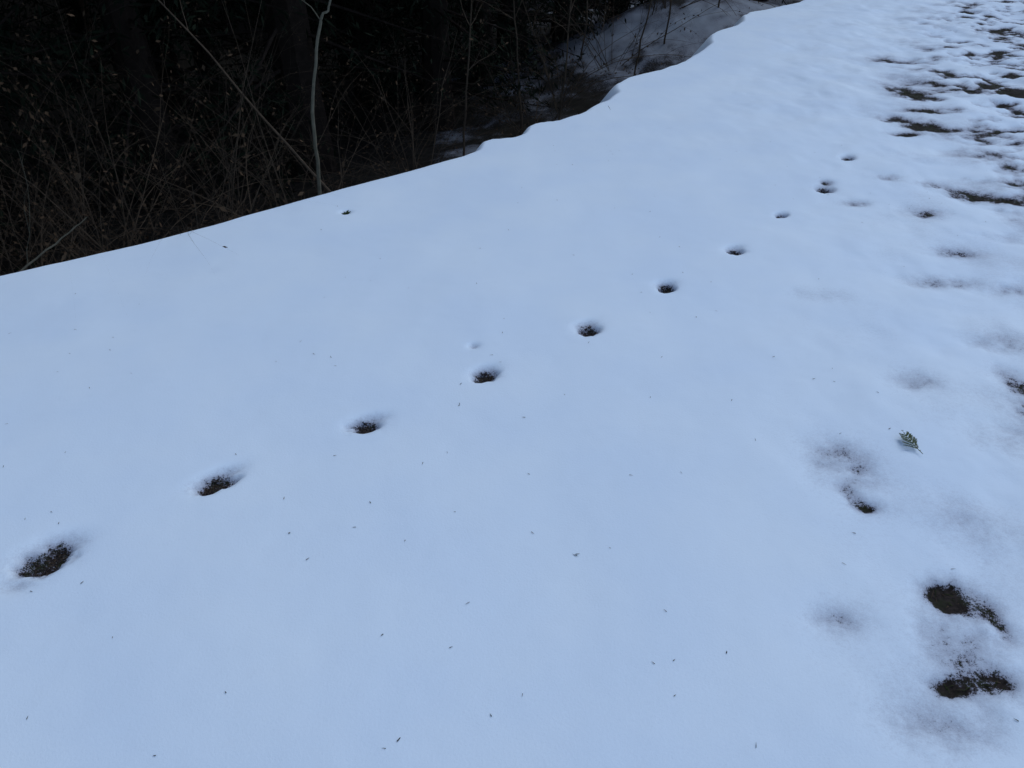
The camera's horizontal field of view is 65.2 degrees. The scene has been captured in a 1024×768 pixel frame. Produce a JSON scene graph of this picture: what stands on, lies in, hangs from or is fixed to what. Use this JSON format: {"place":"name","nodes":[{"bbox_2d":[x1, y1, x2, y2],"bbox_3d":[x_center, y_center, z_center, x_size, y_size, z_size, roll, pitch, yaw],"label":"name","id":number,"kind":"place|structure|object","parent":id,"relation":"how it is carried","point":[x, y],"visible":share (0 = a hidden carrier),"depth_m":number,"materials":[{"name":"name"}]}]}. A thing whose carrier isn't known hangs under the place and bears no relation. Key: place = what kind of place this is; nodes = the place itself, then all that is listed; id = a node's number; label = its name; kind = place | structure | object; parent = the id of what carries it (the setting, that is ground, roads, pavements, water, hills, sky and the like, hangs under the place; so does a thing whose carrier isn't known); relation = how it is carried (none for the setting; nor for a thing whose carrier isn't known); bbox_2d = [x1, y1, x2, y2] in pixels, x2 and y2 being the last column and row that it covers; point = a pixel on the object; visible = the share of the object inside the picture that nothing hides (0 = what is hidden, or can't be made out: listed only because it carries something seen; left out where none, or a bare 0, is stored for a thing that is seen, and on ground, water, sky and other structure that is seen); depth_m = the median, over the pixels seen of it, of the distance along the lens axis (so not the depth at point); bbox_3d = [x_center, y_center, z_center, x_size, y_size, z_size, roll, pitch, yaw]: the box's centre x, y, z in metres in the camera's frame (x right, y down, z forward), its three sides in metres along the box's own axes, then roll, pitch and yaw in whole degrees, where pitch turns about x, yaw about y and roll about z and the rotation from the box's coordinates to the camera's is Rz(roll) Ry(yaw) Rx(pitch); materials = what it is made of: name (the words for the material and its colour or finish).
{"place":"outdoors","nodes":[
{"label":"outdoors","id":0,"kind":"place"},
{"bbox_2d":[0,0,1023,767],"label":"snow ground","id":1,"kind":"structure","parent":0,"point":[694,476],"depth_m":2.43,"materials":[{"name":"white snow"}]},
{"bbox_2d":[20,547,69,576],"bbox_3d":[-1.178,0.453,2.018,0.116,0.022,0.117,0,35,0],"label":"animal footprint","id":2,"kind":"object","parent":1,"relation":"on","point":[62,557],"visible":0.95,"depth_m":2.02,"materials":[{"name":"soil"}]},
{"bbox_2d":[0,176,100,265],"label":"bare shrub","id":3,"kind":"object","parent":1,"relation":"on","point":[24,242],"visible":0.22,"depth_m":5.07,"materials":[{"name":"brown plant"}]},
{"bbox_2d":[0,148,141,274],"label":"bare shrub","id":4,"kind":"object","parent":1,"relation":"on","point":[112,183],"visible":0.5,"depth_m":5.90,"materials":[{"name":"brown plant"}]},
{"bbox_2d":[0,0,177,100],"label":"cedar tree","id":5,"kind":"object","parent":1,"relation":"on","point":[74,10],"visible":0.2,"depth_m":11.89,"materials":[{"name":"green plant"}]},
{"bbox_2d":[0,0,191,273],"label":"cedar tree","id":6,"kind":"object","parent":1,"relation":"on","point":[34,147],"visible":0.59,"depth_m":6.13,"materials":[{"name":"green plant"}]},
{"bbox_2d":[0,35,209,274],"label":"bare shrub","id":7,"kind":"object","parent":1,"relation":"on","point":[54,167],"visible":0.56,"depth_m":6.06,"materials":[{"name":"brown plant"}]},
{"bbox_2d":[0,18,218,272],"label":"bare shrub","id":8,"kind":"object","parent":1,"relation":"on","point":[60,172],"visible":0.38,"depth_m":6.85,"materials":[{"name":"brown plant"}]},
{"bbox_2d":[0,35,246,273],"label":"bare shrub","id":9,"kind":"object","parent":1,"relation":"on","point":[114,206],"visible":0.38,"depth_m":5.13,"materials":[{"name":"brown plant"}]},
{"bbox_2d":[0,7,253,266],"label":"bare shrub","id":10,"kind":"object","parent":1,"relation":"on","point":[50,63],"visible":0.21,"depth_m":5.38,"materials":[{"name":"brown plant"}]},
{"bbox_2d":[0,52,258,272],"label":"bare shrub","id":11,"kind":"object","parent":1,"relation":"on","point":[105,154],"visible":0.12,"depth_m":4.27,"materials":[{"name":"brown plant"}]},
{"bbox_2d":[0,3,324,275],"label":"bare shrub","id":12,"kind":"object","parent":1,"relation":"on","point":[66,192],"visible":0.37,"depth_m":5.61,"materials":[{"name":"brown plant"}]},
{"bbox_2d":[0,0,326,145],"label":"cedar tree","id":13,"kind":"object","parent":1,"relation":"on","point":[157,66],"visible":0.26,"depth_m":10.82,"materials":[{"name":"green plant"}]},
{"bbox_2d":[0,6,343,269],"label":"bare shrub","id":14,"kind":"object","parent":1,"relation":"on","point":[185,200],"visible":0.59,"depth_m":5.29,"materials":[{"name":"brown plant"}]},
{"bbox_2d":[0,36,354,263],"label":"bare shrub","id":15,"kind":"object","parent":1,"relation":"on","point":[48,233],"visible":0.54,"depth_m":5.35,"materials":[{"name":"brown plant"}]},
{"bbox_2d":[3,0,368,308],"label":"bare shrub","id":16,"kind":"object","parent":1,"relation":"on","point":[78,175],"visible":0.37,"depth_m":4.86,"materials":[{"name":"brown plant"}]},
{"bbox_2d":[0,55,371,263],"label":"bare shrub","id":17,"kind":"object","parent":1,"relation":"on","point":[55,181],"visible":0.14,"depth_m":4.84,"materials":[{"name":"brown plant"}]},
{"bbox_2d":[0,0,377,214],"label":"cedar tree","id":18,"kind":"object","parent":1,"relation":"on","point":[134,30],"visible":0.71,"depth_m":7.24,"materials":[{"name":"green plant"}]},
{"bbox_2d":[0,4,384,258],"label":"bare shrub","id":19,"kind":"object","parent":1,"relation":"on","point":[159,108],"visible":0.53,"depth_m":4.48,"materials":[{"name":"brown plant"}]},
{"bbox_2d":[40,0,354,182],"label":"cedar tree","id":20,"kind":"object","parent":1,"relation":"on","point":[199,48],"visible":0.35,"depth_m":9.26,"materials":[{"name":"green plant"}]},
{"bbox_2d":[32,8,382,241],"bbox_3d":[-2.138,-1.545,6.310,2.901,3.287,5.767,-3,35,-4],"label":"bare shrub","id":21,"kind":"object","parent":1,"relation":"on","point":[239,210],"visible":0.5,"depth_m":7.03,"materials":[{"name":"brown plant"}]},
{"bbox_2d":[0,0,423,265],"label":"bare shrub","id":22,"kind":"object","parent":1,"relation":"on","point":[18,262],"visible":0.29,"depth_m":6.12,"materials":[{"name":"brown plant"}]},
{"bbox_2d":[198,479,232,495],"bbox_3d":[-0.826,0.296,2.243,0.103,0.021,0.081,0,35,0],"label":"animal footprint","id":23,"kind":"object","parent":1,"relation":"on","point":[214,487],"visible":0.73,"depth_m":2.25,"materials":[{"name":"soil"}]},
{"bbox_2d":[158,0,331,192],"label":"fallen branch","id":24,"kind":"object","parent":1,"relation":"on","point":[280,136],"visible":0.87,"depth_m":4.97,"materials":[{"name":"wood"}]},
{"bbox_2d":[105,59,402,246],"bbox_3d":[-2.212,-1.228,5.889,2.898,1.997,2.297,24,41,30],"label":"bare shrub","id":25,"kind":"object","parent":1,"relation":"on","point":[206,157],"visible":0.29,"depth_m":6.12,"materials":[{"name":"brown plant"}]},
{"bbox_2d":[40,0,499,201],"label":"cedar tree","id":26,"kind":"object","parent":1,"relation":"on","point":[303,58],"visible":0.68,"depth_m":7.78,"materials":[{"name":"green plant"}]},
{"bbox_2d":[52,1,532,242],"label":"bare shrub","id":27,"kind":"object","parent":1,"relation":"on","point":[208,128],"visible":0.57,"depth_m":6.39,"materials":[{"name":"brown plant"}]},
{"bbox_2d":[302,0,331,195],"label":"bare sapling","id":28,"kind":"object","parent":1,"relation":"on","point":[312,112],"visible":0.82,"depth_m":4.20,"materials":[{"name":"grey plant"}]},
{"bbox_2d":[224,0,420,78],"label":"cedar tree","id":29,"kind":"object","parent":1,"relation":"on","point":[347,73],"visible":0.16,"depth_m":12.58,"materials":[{"name":"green plant"}]},
{"bbox_2d":[36,1,634,226],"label":"bare shrub","id":30,"kind":"object","parent":1,"relation":"on","point":[125,153],"visible":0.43,"depth_m":5.08,"materials":[{"name":"brown plant"}]},
{"bbox_2d":[197,53,477,208],"bbox_3d":[-0.649,-1.117,5.614,2.136,2.420,4.246,-29,44,-35],"label":"bare shrub","id":31,"kind":"object","parent":1,"relation":"on","point":[338,148],"visible":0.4,"depth_m":5.86,"materials":[{"name":"brown plant"}]},
{"bbox_2d":[355,422,377,433],"bbox_3d":[-0.445,0.140,2.464,0.098,0.025,0.076,0,35,0],"label":"animal footprint","id":32,"kind":"object","parent":1,"relation":"on","point":[366,430],"visible":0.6,"depth_m":2.47,"materials":[{"name":"soil"}]},
{"bbox_2d":[237,0,507,131],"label":"cedar tree","id":33,"kind":"object","parent":1,"relation":"on","point":[359,93],"visible":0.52,"depth_m":10.13,"materials":[{"name":"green plant"}]},
{"bbox_2d":[235,15,539,202],"bbox_3d":[-1.007,-2.383,7.460,2.449,2.129,3.090,16,38,22],"label":"bare shrub","id":34,"kind":"object","parent":1,"relation":"on","point":[269,82],"visible":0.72,"depth_m":7.64,"materials":[{"name":"brown plant"}]},
{"bbox_2d":[256,0,560,130],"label":"cedar tree","id":35,"kind":"object","parent":1,"relation":"on","point":[427,9],"visible":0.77,"depth_m":9.24,"materials":[{"name":"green plant"}]},
{"bbox_2d":[264,0,605,177],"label":"bare shrub","id":36,"kind":"object","parent":1,"relation":"on","point":[414,154],"visible":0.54,"depth_m":6.15,"materials":[{"name":"brown plant"}]},
{"bbox_2d":[475,374,493,382],"bbox_3d":[-0.086,-0.017,2.690,0.093,0.022,0.081,0,35,0],"label":"animal footprint","id":37,"kind":"object","parent":1,"relation":"on","point":[487,379],"visible":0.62,"depth_m":2.69,"materials":[{"name":"soil"}]},
{"bbox_2d":[454,0,518,155],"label":"bare sapling","id":38,"kind":"object","parent":1,"relation":"on","point":[466,108],"visible":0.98,"depth_m":7.12,"materials":[{"name":"brown plant"}]},
{"bbox_2d":[481,0,522,134],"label":"bare sapling","id":39,"kind":"object","parent":1,"relation":"on","point":[521,115],"visible":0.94,"depth_m":8.44,"materials":[{"name":"grey plant"}]},
{"bbox_2d":[3,110,1018,755],"bbox_3d":[0.056,-0.393,3.035,5.022,0.852,3.683,0,35,0],"label":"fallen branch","id":40,"kind":"object","parent":1,"relation":"on","point":[36,258],"depth_m":3.63,"materials":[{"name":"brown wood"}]},
{"bbox_2d":[383,0,654,148],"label":"bare shrub","id":41,"kind":"object","parent":1,"relation":"on","point":[515,90],"visible":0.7,"depth_m":8.78,"materials":[{"name":"brown plant"}]},
{"bbox_2d":[491,0,636,34],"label":"cedar tree","id":42,"kind":"object","parent":1,"relation":"on","point":[552,26],"visible":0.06,"depth_m":14.71,"materials":[{"name":"green plant"}]},
{"bbox_2d":[418,0,714,109],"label":"bare shrub","id":43,"kind":"object","parent":1,"relation":"on","point":[544,66],"visible":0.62,"depth_m":9.27,"materials":[{"name":"brown plant"}]},
{"bbox_2d":[491,0,648,54],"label":"cedar tree","id":44,"kind":"object","parent":1,"relation":"on","point":[560,33],"visible":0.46,"depth_m":11.80,"materials":[{"name":"green plant"}]},
{"bbox_2d":[544,0,605,119],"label":"bare sapling","id":45,"kind":"object","parent":1,"relation":"on","point":[564,76],"visible":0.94,"depth_m":7.52,"materials":[{"name":"brown plant"}]},
{"bbox_2d":[580,0,587,58],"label":"bare sapling","id":46,"kind":"object","parent":1,"relation":"on","point":[585,27],"visible":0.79,"depth_m":10.12,"materials":[{"name":"brown plant"}]},
{"bbox_2d":[581,326,596,336],"bbox_3d":[0.279,-0.182,2.918,0.088,0.027,0.080,-29,44,-35],"label":"animal footprint","id":47,"kind":"object","parent":1,"relation":"on","point":[588,333],"visible":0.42,"depth_m":2.93,"materials":[{"name":"soil"}]},
{"bbox_2d":[605,0,650,18],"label":"cedar tree","id":48,"kind":"object","parent":1,"relation":"on","point":[621,5],"visible":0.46,"depth_m":12.50,"materials":[{"name":"green plant"}]},
{"bbox_2d":[633,0,651,75],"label":"bare sapling","id":49,"kind":"object","parent":1,"relation":"on","point":[641,38],"visible":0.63,"depth_m":8.81,"materials":[{"name":"brown plant"}]},
{"bbox_2d":[513,0,776,89],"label":"bare shrub","id":50,"kind":"object","parent":1,"relation":"on","point":[612,34],"visible":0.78,"depth_m":9.58,"materials":[{"name":"brown plant"}]},
{"bbox_2d":[658,286,670,292],"bbox_3d":[0.612,-0.364,3.181,0.092,0.022,0.075,0,35,0],"label":"animal footprint","id":51,"kind":"object","parent":1,"relation":"on","point":[666,291],"visible":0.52,"depth_m":3.19,"materials":[{"name":"soil"}]},
{"bbox_2d":[555,0,774,46],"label":"bare shrub","id":52,"kind":"object","parent":1,"relation":"on","point":[679,8],"visible":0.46,"depth_m":10.31,"materials":[{"name":"brown plant"}]},
{"bbox_2d":[663,0,671,43],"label":"bare sapling","id":53,"kind":"object","parent":1,"relation":"on","point":[668,21],"visible":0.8,"depth_m":9.80,"materials":[{"name":"brown plant"}]},
{"bbox_2d":[602,0,760,15],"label":"cedar tree","id":54,"kind":"object","parent":1,"relation":"on","point":[634,6],"visible":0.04,"depth_m":12.54,"materials":[{"name":"green plant"}]},
{"bbox_2d":[899,430,922,453],"bbox_3d":[1.166,0.169,2.344,0.053,0.014,0.096,0,35,0],"label":"cedar sprig","id":55,"kind":"object","parent":1,"relation":"on","point":[914,440],"visible":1,"depth_m":2.35,"materials":[{"name":"green plant"}]},
{"bbox_2d":[668,1,1023,692],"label":"meadow grass","id":56,"kind":"structure","parent":0,"point":[947,689],"depth_m":4.84,"materials":[{"name":"green plant"}]}
]}

